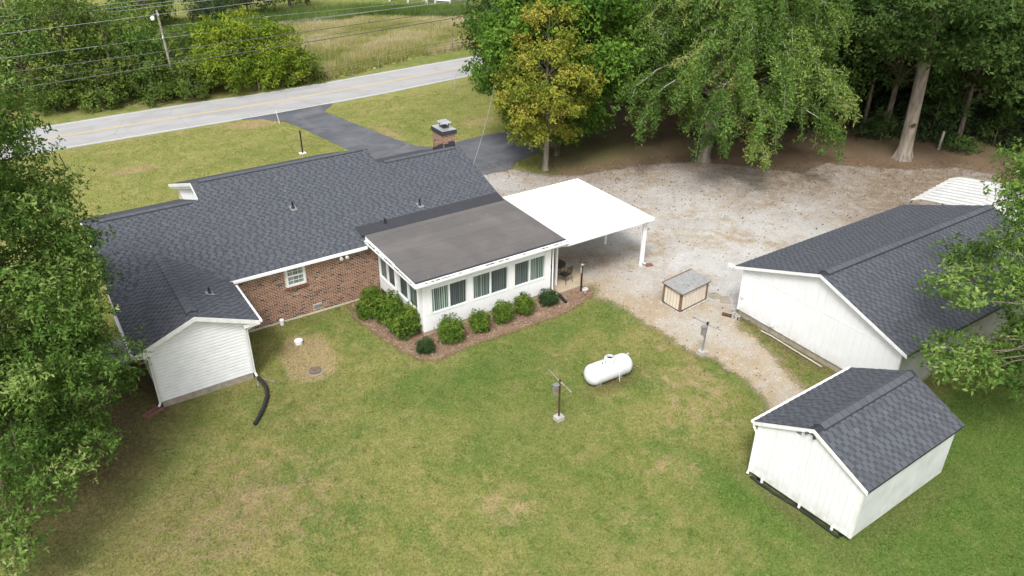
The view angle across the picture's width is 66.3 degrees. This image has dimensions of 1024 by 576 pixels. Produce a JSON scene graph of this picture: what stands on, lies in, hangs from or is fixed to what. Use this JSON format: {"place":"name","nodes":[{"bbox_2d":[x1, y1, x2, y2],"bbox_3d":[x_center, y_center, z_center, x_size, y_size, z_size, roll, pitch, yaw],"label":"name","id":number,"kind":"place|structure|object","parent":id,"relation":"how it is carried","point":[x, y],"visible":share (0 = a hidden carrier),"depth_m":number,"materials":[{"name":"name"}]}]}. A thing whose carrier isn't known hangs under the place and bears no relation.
{"place":"outdoors","nodes":[
{"label":"outdoors","id":0,"kind":"place"},
{"bbox_2d":[6,6,480,72],"bbox_3d":[-13.515,-19.201,57.389,66.990,1.747,0.048,-18,34,-29],"label":"overhead cable","id":1,"kind":"object","parent":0,"point":[234,41],"visible":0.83,"depth_m":54.11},
{"bbox_2d":[1,12,488,90],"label":"overhead cable","id":2,"kind":"object","parent":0,"point":[235,53],"visible":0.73,"depth_m":54.49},
{"bbox_2d":[15,11,479,81],"bbox_3d":[-15.223,-18.197,56.669,63.064,1.994,0.024,-18,34,-29],"label":"overhead cable","id":3,"kind":"object","parent":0,"point":[239,48],"visible":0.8,"depth_m":54.46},
{"bbox_2d":[0,47,598,158],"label":"road","id":4,"kind":"structure","parent":0,"point":[175,122],"depth_m":62.57,"materials":[{"name":"grey asphalt"}]},
{"bbox_2d":[10,75,469,156],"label":"road edge line","id":5,"kind":"object","parent":4,"relation":"on","point":[246,117],"visible":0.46,"depth_m":60.04,"materials":[{"name":"white paint"}]},
{"bbox_2d":[3,63,482,145],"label":"road centre line","id":6,"kind":"object","parent":4,"relation":"on","point":[236,108],"visible":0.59,"depth_m":62.16,"materials":[{"name":"yellow paint"}]},
{"bbox_2d":[42,57,470,127],"bbox_3d":[-7.660,-22.088,76.234,68.443,0.001,2.354,-22,37,-34],"label":"road edge line","id":7,"kind":"object","parent":4,"relation":"on","point":[250,95],"visible":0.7,"depth_m":64.95,"materials":[{"name":"white paint"}]},
{"bbox_2d":[167,0,434,25],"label":"overhead cable","id":8,"kind":"object","parent":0,"point":[318,11],"visible":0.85,"depth_m":74.00,"materials":[{"name":"grey metal"}]},
{"bbox_2d":[219,13,483,91],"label":"meadow","id":9,"kind":"structure","parent":0,"point":[341,76],"depth_m":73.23,"materials":[{"name":"green plant"}]},
{"bbox_2d":[105,0,178,25],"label":"tree","id":10,"kind":"object","parent":9,"relation":"on","point":[161,8],"visible":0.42,"depth_m":84.77,"materials":[{"name":"green plant"}]},
{"bbox_2d":[170,19,218,59],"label":"hedgerow tree","id":11,"kind":"object","parent":9,"relation":"on","point":[180,29],"visible":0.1,"depth_m":71.77,"materials":[{"name":"green plant"}]},
{"bbox_2d":[182,0,228,21],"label":"cedar tree","id":12,"kind":"object","parent":9,"relation":"on","point":[207,5],"visible":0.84,"depth_m":86.82,"materials":[{"name":"green plant"}]},
{"bbox_2d":[182,5,286,92],"bbox_3d":[-23.652,-20.202,66.503,9.213,6.800,9.209,-18,34,-29],"label":"roadside tree","id":13,"kind":"object","parent":9,"relation":"on","point":[217,34],"visible":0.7,"depth_m":64.61,"materials":[{"name":"green plant"}]},
{"bbox_2d":[211,0,275,12],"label":"tree","id":14,"kind":"object","parent":9,"relation":"on","point":[232,3],"visible":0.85,"depth_m":92.25,"materials":[{"name":"green plant"}]},
{"bbox_2d":[232,15,314,90],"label":"roadside tree","id":15,"kind":"object","parent":9,"relation":"on","point":[282,57],"visible":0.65,"depth_m":66.42,"materials":[{"name":"green plant"}]},
{"bbox_2d":[278,47,329,85],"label":"roadside bush","id":16,"kind":"object","parent":9,"relation":"on","point":[313,63],"visible":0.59,"depth_m":68.02,"materials":[{"name":"green plant"}]},
{"bbox_2d":[140,0,497,70],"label":"tall weeds","id":17,"kind":"object","parent":9,"relation":"on","point":[305,15],"visible":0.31,"depth_m":94.12,"materials":[{"name":"green plant"}]},
{"bbox_2d":[258,33,472,91],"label":"wire fence","id":18,"kind":"object","parent":9,"relation":"on","point":[452,43],"visible":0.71,"depth_m":73.34,"materials":[{"name":"grey metal"}]},
{"bbox_2d":[241,103,543,174],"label":"driveway","id":19,"kind":"structure","parent":0,"point":[493,149],"depth_m":55.62,"materials":[{"name":"grey asphalt"}]},
{"bbox_2d":[0,0,1023,575],"bbox_3d":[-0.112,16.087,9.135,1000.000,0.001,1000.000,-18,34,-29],"label":"ground","id":20,"kind":"structure","parent":0,"point":[128,418],"depth_m":26.86,"materials":[{"name":"green plant"}]},
{"bbox_2d":[0,39,20,105],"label":"hedgerow tree","id":21,"kind":"object","parent":20,"relation":"on","point":[5,65],"visible":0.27,"depth_m":62.81,"materials":[{"name":"green plant"}]},
{"bbox_2d":[0,0,69,107],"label":"hedgerow tree","id":22,"kind":"object","parent":20,"relation":"on","point":[26,49],"visible":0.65,"depth_m":59.77,"materials":[{"name":"green plant"}]},
{"bbox_2d":[0,0,77,90],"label":"hedgerow tree","id":23,"kind":"object","parent":20,"relation":"on","point":[44,10],"visible":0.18,"depth_m":65.00,"materials":[{"name":"green plant"}]},
{"bbox_2d":[12,68,82,114],"bbox_3d":[-35.892,-15.428,60.860,4.956,3.291,4.491,-18,34,-29],"label":"roadside bush","id":24,"kind":"object","parent":20,"relation":"on","point":[46,96],"visible":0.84,"depth_m":60.13,"materials":[{"name":"green plant"}]},
{"bbox_2d":[8,0,104,47],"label":"hedgerow tree","id":25,"kind":"object","parent":20,"relation":"on","point":[98,8],"visible":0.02,"depth_m":71.66,"materials":[{"name":"green plant"}]},
{"bbox_2d":[19,0,108,110],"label":"hedgerow tree","id":26,"kind":"object","parent":20,"relation":"on","point":[77,40],"visible":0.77,"depth_m":60.25,"materials":[{"name":"green plant"}]},
{"bbox_2d":[0,57,152,575],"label":"oak tree","id":27,"kind":"object","parent":20,"relation":"on","point":[41,356],"visible":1,"depth_m":22.68,"materials":[{"name":"green plant"}]},
{"bbox_2d":[29,0,123,75],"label":"hedgerow tree","id":28,"kind":"object","parent":20,"relation":"on","point":[79,6],"visible":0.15,"depth_m":66.47,"materials":[{"name":"green plant"}]},
{"bbox_2d":[68,67,128,113],"bbox_3d":[-32.545,-15.714,62.021,4.439,3.704,4.800,-18,34,-29],"label":"roadside bush","id":29,"kind":"object","parent":20,"relation":"on","point":[86,95],"visible":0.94,"depth_m":61.26,"materials":[{"name":"green plant"}]},
{"bbox_2d":[63,0,154,107],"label":"hedgerow tree","id":30,"kind":"object","parent":20,"relation":"on","point":[107,42],"visible":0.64,"depth_m":61.70,"materials":[{"name":"green plant"}]},
{"bbox_2d":[96,336,133,394],"bbox_3d":[-15.320,2.909,30.751,1.500,1.385,2.200,-18,34,-29],"label":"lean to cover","id":31,"kind":"object","parent":20,"relation":"on","point":[121,344],"visible":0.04,"depth_m":30.57,"materials":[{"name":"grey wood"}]},
{"bbox_2d":[92,0,161,57],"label":"hedgerow tree","id":32,"kind":"object","parent":20,"relation":"on","point":[124,13],"visible":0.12,"depth_m":74.50,"materials":[{"name":"green plant"}]},
{"bbox_2d":[99,19,166,102],"bbox_3d":[-30.676,-18.463,63.925,4.862,6.634,5.570,4,30,6],"label":"hedgerow tree","id":33,"kind":"object","parent":20,"relation":"on","point":[145,45],"visible":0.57,"depth_m":62.87,"materials":[{"name":"green plant"}]},
{"bbox_2d":[99,5,171,69],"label":"hedgerow tree","id":34,"kind":"object","parent":20,"relation":"on","point":[128,20],"visible":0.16,"depth_m":68.99,"materials":[{"name":"green plant"}]},
{"bbox_2d":[122,56,179,107],"bbox_3d":[-29.025,-16.691,62.974,4.366,3.875,4.615,-18,34,-29],"label":"roadside bush","id":35,"kind":"object","parent":20,"relation":"on","point":[155,95],"visible":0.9,"depth_m":62.57,"materials":[{"name":"green plant"}]},
{"bbox_2d":[141,405,163,419],"bbox_3d":[-13.333,4.608,29.094,0.280,0.091,0.750,17,34,27],"label":"splash block","id":36,"kind":"object","parent":20,"relation":"on","point":[151,412],"depth_m":29.06,"materials":[{"name":"red concrete"}]},
{"bbox_2d":[150,10,178,94],"bbox_3d":[-28.177,-18.909,63.513,0.348,6.828,1.180,11,31,18],"label":"utility pole","id":37,"kind":"object","parent":20,"relation":"on","point":[162,34],"visible":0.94,"depth_m":63.01,"materials":[{"name":"grey wood"}]},
{"bbox_2d":[4,0,269,33],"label":"overhead cable","id":38,"kind":"object","parent":37,"relation":"attached to","point":[132,17],"visible":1,"depth_m":60.97,"materials":[{"name":"grey metal"}]},
{"bbox_2d":[0,0,458,58],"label":"overhead cable","id":39,"kind":"object","parent":37,"relation":"attached to","point":[238,28],"visible":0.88,"depth_m":64.66,"materials":[{"name":"grey metal"}]},
{"bbox_2d":[155,28,218,86],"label":"hedgerow tree","id":40,"kind":"object","parent":20,"relation":"on","point":[181,42],"visible":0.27,"depth_m":65.45,"materials":[{"name":"green plant"}]},
{"bbox_2d":[153,57,222,99],"bbox_3d":[-26.599,-17.150,64.339,5.384,4.113,5.086,-18,34,-29],"label":"roadside bush","id":41,"kind":"object","parent":20,"relation":"on","point":[183,87],"visible":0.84,"depth_m":63.37,"materials":[{"name":"green plant"}]},
{"bbox_2d":[253,376,268,425],"bbox_3d":[-9.476,4.214,29.688,0.506,0.228,2.863,-6,30,-11],"label":"drain pipe","id":42,"kind":"object","parent":20,"relation":"on","point":[265,401],"visible":1,"depth_m":29.57,"materials":[{"name":"black plastic"}]},
{"bbox_2d":[0,84,542,280],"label":"front grass tufts","id":43,"kind":"object","parent":20,"relation":"on","point":[236,143],"visible":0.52,"depth_m":54.70,"materials":[{"name":"green plant"}]},
{"bbox_2d":[275,0,310,8],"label":"tree","id":44,"kind":"object","parent":20,"relation":"on","point":[290,3],"visible":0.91,"depth_m":97.27,"materials":[{"name":"green plant"}]},
{"bbox_2d":[307,366,323,375],"bbox_3d":[-7.891,3.313,31.442,0.640,0.091,0.640,-18,34,-29],"label":"septic lid","id":45,"kind":"object","parent":20,"relation":"on","point":[316,371],"visible":1,"depth_m":31.38,"materials":[{"name":"beige concrete"}]},
{"bbox_2d":[80,119,568,406],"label":"brick house","id":46,"kind":"structure","parent":20,"relation":"on","point":[363,214],"depth_m":34.53,"materials":[{"name":"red brick"}]},
{"bbox_2d":[285,266,306,287],"bbox_3d":[-9.391,-0.568,33.975,0.860,1.000,0.075,-18,34,-29],"label":"window","id":47,"kind":"structure","parent":46,"relation":"in","point":[287,274],"depth_m":34.02,"materials":[{"name":"white paint"}]},
{"bbox_2d":[378,256,395,290],"bbox_3d":[-5.605,-0.766,35.404,0.135,1.260,1.680,-18,34,-29],"label":"sliding window","id":48,"kind":"structure","parent":46,"relation":"in","point":[386,272],"depth_m":35.59,"materials":[{"name":"white glass"}]},
{"bbox_2d":[397,273,418,311],"bbox_3d":[-4.473,0.090,33.911,0.135,1.260,1.880,-18,34,-29],"label":"sliding window","id":49,"kind":"structure","parent":46,"relation":"in","point":[405,290],"depth_m":34.11,"materials":[{"name":"white glass"}]},
{"bbox_2d":[430,278,467,313],"bbox_3d":[-2.698,0.319,33.529,1.780,1.260,0.135,-18,34,-29],"label":"sliding window","id":50,"kind":"structure","parent":46,"relation":"in","point":[457,294],"depth_m":33.58,"materials":[{"name":"white glass"}]},
{"bbox_2d":[472,265,508,300],"bbox_3d":[-0.961,-0.236,34.528,1.860,1.260,0.135,-18,34,-29],"label":"sliding window","id":51,"kind":"structure","parent":46,"relation":"in","point":[495,281],"depth_m":34.58,"materials":[{"name":"white glass"}]},
{"bbox_2d":[514,254,545,287],"bbox_3d":[0.785,-0.795,35.533,1.720,1.260,0.135,-18,34,-29],"label":"sliding window","id":52,"kind":"structure","parent":46,"relation":"in","point":[527,271],"depth_m":35.59,"materials":[{"name":"white glass"}]},
{"bbox_2d":[349,287,593,360],"bbox_3d":[-1.649,0.651,36.271,11.250,0.001,7.050,-18,34,-29],"label":"mulch bed","id":53,"kind":"object","parent":20,"relation":"on","point":[463,344],"visible":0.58,"depth_m":34.24,"materials":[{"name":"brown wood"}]},
{"bbox_2d":[353,293,377,319],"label":"garden shrub","id":54,"kind":"object","parent":53,"relation":"on","point":[365,305],"visible":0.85,"depth_m":34.62,"materials":[{"name":"green plant"}]},
{"bbox_2d":[359,283,381,299],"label":"garden shrub","id":55,"kind":"object","parent":53,"relation":"on","point":[372,291],"visible":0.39,"depth_m":35.46,"materials":[{"name":"green plant"}]},
{"bbox_2d":[370,289,402,326],"bbox_3d":[-5.480,0.829,34.390,1.535,1.593,1.665,-15,33,-25],"label":"garden shrub","id":56,"kind":"object","parent":53,"relation":"on","point":[386,300],"visible":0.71,"depth_m":34.10,"materials":[{"name":"green plant"}]},
{"bbox_2d":[382,299,422,340],"bbox_3d":[-4.627,1.332,33.544,1.763,1.625,1.731,-25,38,-37],"label":"garden shrub","id":57,"kind":"object","parent":53,"relation":"on","point":[406,319],"visible":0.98,"depth_m":33.24,"materials":[{"name":"green plant"}]},
{"bbox_2d":[414,335,436,353],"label":"garden shrub","id":58,"kind":"object","parent":53,"relation":"on","point":[426,345],"visible":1,"depth_m":32.38,"materials":[{"name":"green plant"}]},
{"bbox_2d":[434,312,466,343],"bbox_3d":[-2.624,1.723,33.117,1.370,1.318,1.263,8,31,13],"label":"garden shrub","id":59,"kind":"object","parent":53,"relation":"on","point":[448,332],"visible":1,"depth_m":32.93,"materials":[{"name":"green plant"}]},
{"bbox_2d":[466,308,491,332],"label":"garden shrub","id":60,"kind":"object","parent":53,"relation":"on","point":[478,321],"visible":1,"depth_m":33.70,"materials":[{"name":"green plant"}]},
{"bbox_2d":[491,299,515,324],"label":"garden shrub","id":61,"kind":"object","parent":53,"relation":"on","point":[502,312],"visible":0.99,"depth_m":34.37,"materials":[{"name":"green plant"}]},
{"bbox_2d":[513,292,535,316],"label":"garden shrub","id":62,"kind":"object","parent":53,"relation":"on","point":[525,303],"visible":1,"depth_m":35.01,"materials":[{"name":"green plant"}]},
{"bbox_2d":[536,287,559,306],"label":"garden shrub","id":63,"kind":"object","parent":53,"relation":"on","point":[549,297],"visible":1,"depth_m":35.84,"materials":[{"name":"green plant"}]},
{"bbox_2d":[580,259,584,290],"bbox_3d":[3.278,-0.585,36.809,0.260,1.705,0.247,-18,34,-29],"label":"lamp post","id":64,"kind":"object","parent":53,"relation":"on","point":[582,262],"visible":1,"depth_m":36.67,"materials":[{"name":"brown metal"}]},
{"bbox_2d":[452,0,537,75],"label":"forest tree","id":65,"kind":"object","parent":20,"relation":"on","point":[482,9],"visible":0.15,"depth_m":63.45,"materials":[{"name":"green plant"}]},
{"bbox_2d":[479,0,591,45],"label":"forest tree","id":66,"kind":"object","parent":20,"relation":"on","point":[493,10],"visible":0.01,"depth_m":58.15,"materials":[{"name":"green plant"}]},
{"bbox_2d":[548,370,571,422],"bbox_3d":[1.681,4.027,28.433,0.420,1.937,1.196,-18,34,-29],"label":"clothesline pole","id":67,"kind":"object","parent":20,"relation":"on","point":[558,417],"visible":1,"depth_m":28.28,"materials":[{"name":"metal"}]},
{"bbox_2d":[584,353,632,386],"bbox_3d":[3.805,3.189,30.955,2.158,1.161,0.938,-18,34,-29],"label":"propane tank","id":68,"kind":"object","parent":20,"relation":"on","point":[608,367],"visible":1,"depth_m":30.57,"materials":[{"name":"white metal"}]},
{"bbox_2d":[483,161,998,408],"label":"gravel yard","id":69,"kind":"structure","parent":20,"relation":"on","point":[727,344],"depth_m":43.67,"materials":[{"name":"beige gravel"}]},
{"bbox_2d":[490,0,608,170],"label":"maple tree","id":70,"kind":"object","parent":69,"relation":"on","point":[516,102],"visible":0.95,"depth_m":46.82,"materials":[{"name":"yellow plant"}]},
{"bbox_2d":[503,178,654,285],"bbox_3d":[3.045,-2.808,39.724,5.280,2.690,6.130,-18,34,-29],"label":"carport","id":71,"kind":"object","parent":69,"relation":"on","point":[575,211],"visible":0.93,"depth_m":38.86,"materials":[{"name":"white metal"}]},
{"bbox_2d":[659,268,710,314],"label":"pump house","id":72,"kind":"structure","parent":69,"relation":"on","point":[685,291],"depth_m":35.78,"materials":[{"name":"wood"}]},
{"bbox_2d":[694,317,720,356],"bbox_3d":[7.911,2.091,32.212,0.448,1.649,1.229,-18,34,-29],"label":"clothesline pole","id":73,"kind":"object","parent":69,"relation":"on","point":[702,351],"visible":1,"depth_m":32.11,"materials":[{"name":"metal"}]},
{"bbox_2d":[708,292,720,298],"bbox_3d":[9.550,0.375,36.886,0.600,0.035,0.600,-18,34,-29],"label":"stepping stone","id":74,"kind":"object","parent":69,"relation":"on","point":[715,295],"visible":1,"depth_m":36.89,"materials":[{"name":"beige stone"}]},
{"bbox_2d":[720,296,730,302],"bbox_3d":[9.935,0.547,36.593,0.458,0.030,0.661,3,30,4],"label":"stepping stone","id":75,"kind":"object","parent":69,"relation":"on","point":[724,299],"visible":1,"depth_m":36.58,"materials":[{"name":"beige stone"}]},
{"bbox_2d":[608,0,862,171],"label":"weeping tree","id":76,"kind":"object","parent":69,"relation":"on","point":[694,56],"visible":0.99,"depth_m":45.86,"materials":[{"name":"green plant"}]},
{"bbox_2d":[478,154,1016,411],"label":"fallen leaves","id":77,"kind":"object","parent":69,"relation":"on","point":[742,203],"visible":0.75,"depth_m":49.59,"materials":[{"name":"brown plant"}]},
{"bbox_2d":[761,330,821,366],"bbox_3d":[11.751,2.524,33.054,0.099,0.062,3.203,-17,34,-28],"label":"plastic pipe","id":78,"kind":"object","parent":69,"relation":"on","point":[791,348],"visible":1,"depth_m":33.00,"materials":[{"name":"white plastic"}]},
{"bbox_2d":[908,177,1023,228],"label":"metal canopy","id":79,"kind":"object","parent":69,"relation":"on","point":[960,191],"visible":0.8,"depth_m":40.52,"materials":[{"name":"white metal"}]},
{"bbox_2d":[750,476,839,538],"bbox_3d":[9.025,6.985,25.175,0.154,0.125,3.326,-21,36,-32],"label":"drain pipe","id":80,"kind":"object","parent":20,"relation":"on","point":[795,506],"visible":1,"depth_m":25.09,"materials":[{"name":"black plastic"}]},
{"bbox_2d":[746,367,964,538],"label":"storage shed","id":81,"kind":"structure","parent":20,"relation":"on","point":[849,452],"depth_m":24.52,"materials":[{"name":"white paint"}]},
{"bbox_2d":[728,204,1023,379],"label":"garage","id":82,"kind":"structure","parent":20,"relation":"on","point":[809,297],"depth_m":32.06,"materials":[{"name":"white paint"}]},
{"bbox_2d":[907,137,1023,402],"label":"oak tree","id":83,"kind":"object","parent":20,"relation":"on","point":[1010,356],"visible":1,"depth_m":25.93,"materials":[{"name":"green plant"}]},
{"bbox_2d":[550,257,592,293],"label":"patio","id":84,"kind":"structure","parent":0,"point":[561,286],"depth_m":37.94,"materials":[{"name":"beige concrete"}]},
{"bbox_2d":[551,259,565,272],"bbox_3d":[2.119,-0.896,38.276,1.000,0.677,1.000,-18,34,-29],"label":"patio table","id":85,"kind":"object","parent":84,"relation":"on","point":[561,263],"visible":0.48,"depth_m":38.03,"materials":[{"name":"brown metal"}]},
{"bbox_2d":[557,266,572,282],"bbox_3d":[2.558,-0.706,37.676,0.619,0.939,0.568,24,37,35],"label":"patio chair","id":86,"kind":"object","parent":84,"relation":"on","point":[564,273],"visible":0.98,"depth_m":37.59,"materials":[{"name":"brown metal"}]},
{"bbox_2d":[547,40,1023,185],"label":"forest floor","id":87,"kind":"structure","parent":0,"point":[668,140],"depth_m":54.55,"materials":[{"name":"brown soil"}]},
{"bbox_2d":[458,0,649,147],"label":"maple tree","id":88,"kind":"object","parent":87,"relation":"on","point":[614,44],"visible":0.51,"depth_m":48.76,"materials":[{"name":"green plant"}]},
{"bbox_2d":[554,135,559,155],"bbox_3d":[3.145,-10.465,52.694,0.416,3.238,0.712,19,34,29],"label":"bare trunk","id":89,"kind":"object","parent":87,"relation":"on","point":[556,150],"visible":0.41,"depth_m":53.05,"materials":[{"name":"grey plant"}]},
{"bbox_2d":[585,0,694,116],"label":"forest tree","id":90,"kind":"object","parent":87,"relation":"on","point":[633,2],"visible":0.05,"depth_m":55.70,"materials":[{"name":"green plant"}]},
{"bbox_2d":[726,5,848,129],"bbox_3d":[18.596,-18.183,55.196,9.520,14.337,8.813,-5,30,-9],"label":"forest tree","id":91,"kind":"object","parent":87,"relation":"on","point":[840,54],"visible":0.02,"depth_m":54.36,"materials":[{"name":"green plant"}]},
{"bbox_2d":[612,59,1023,153],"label":"undergrowth","id":92,"kind":"object","parent":87,"relation":"on","point":[881,97],"visible":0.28,"depth_m":57.57,"materials":[{"name":"green plant"}]},
{"bbox_2d":[783,0,908,131],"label":"forest tree","id":93,"kind":"object","parent":87,"relation":"on","point":[854,78],"visible":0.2,"depth_m":52.62,"materials":[{"name":"green plant"}]},
{"bbox_2d":[860,55,880,128],"bbox_3d":[26.017,-14.613,56.430,0.330,7.013,0.640,19,34,29],"label":"bare trunk","id":94,"kind":"object","parent":87,"relation":"on","point":[867,108],"visible":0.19,"depth_m":56.89,"materials":[{"name":"brown plant"}]},
{"bbox_2d":[863,105,898,140],"bbox_3d":[26.276,-11.723,55.862,1.989,2.538,2.702,4,30,6],"label":"young tree","id":95,"kind":"object","parent":87,"relation":"on","point":[884,124],"visible":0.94,"depth_m":55.50,"materials":[{"name":"green plant"}]},
{"bbox_2d":[838,0,1006,135],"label":"forest tree","id":96,"kind":"object","parent":87,"relation":"on","point":[899,79],"visible":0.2,"depth_m":53.53,"materials":[{"name":"green plant"}]},
{"bbox_2d":[838,0,1023,162],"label":"tall tree","id":97,"kind":"object","parent":87,"relation":"on","point":[913,27],"visible":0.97,"depth_m":46.63,"materials":[{"name":"green plant"}]},
{"bbox_2d":[921,82,960,137],"bbox_3d":[30.796,-12.808,56.146,3.355,4.200,2.250,16,33,25],"label":"young tree","id":98,"kind":"object","parent":87,"relation":"on","point":[941,95],"visible":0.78,"depth_m":55.88,"materials":[{"name":"green plant"}]},
{"bbox_2d":[885,3,1000,112],"bbox_3d":[31.837,-21.657,56.983,13.296,18.775,12.337,-7,31,-14],"label":"forest tree","id":99,"kind":"object","parent":87,"relation":"on","point":[955,60],"visible":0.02,"depth_m":56.62,"materials":[{"name":"green plant"}]},
{"bbox_2d":[935,132,985,154],"bbox_3d":[31.185,-9.958,54.285,3.092,1.513,2.736,18,34,29],"label":"bush","id":100,"kind":"object","parent":87,"relation":"on","point":[962,146],"visible":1,"depth_m":54.10,"materials":[{"name":"green plant"}]},
{"bbox_2d":[905,20,1023,134],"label":"forest tree","id":101,"kind":"object","parent":87,"relation":"on","point":[965,87],"visible":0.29,"depth_m":54.35,"materials":[{"name":"green plant"}]},
{"bbox_2d":[955,57,980,141],"bbox_3d":[31.879,-13.191,54.506,0.394,6.518,0.695,19,34,29],"label":"bare trunk","id":102,"kind":"object","parent":87,"relation":"on","point":[963,119],"visible":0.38,"depth_m":54.55,"materials":[{"name":"brown plant"}]},
{"bbox_2d":[973,105,1017,145],"bbox_3d":[34.120,-11.370,54.794,3.029,3.074,2.416,8,31,14],"label":"young tree","id":103,"kind":"object","parent":87,"relation":"on","point":[1003,125],"visible":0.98,"depth_m":54.78,"materials":[{"name":"green plant"}]},
{"bbox_2d":[978,7,1023,117],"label":"forest tree","id":104,"kind":"object","parent":87,"relation":"on","point":[1019,97],"visible":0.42,"depth_m":50.95,"materials":[{"name":"green plant"}]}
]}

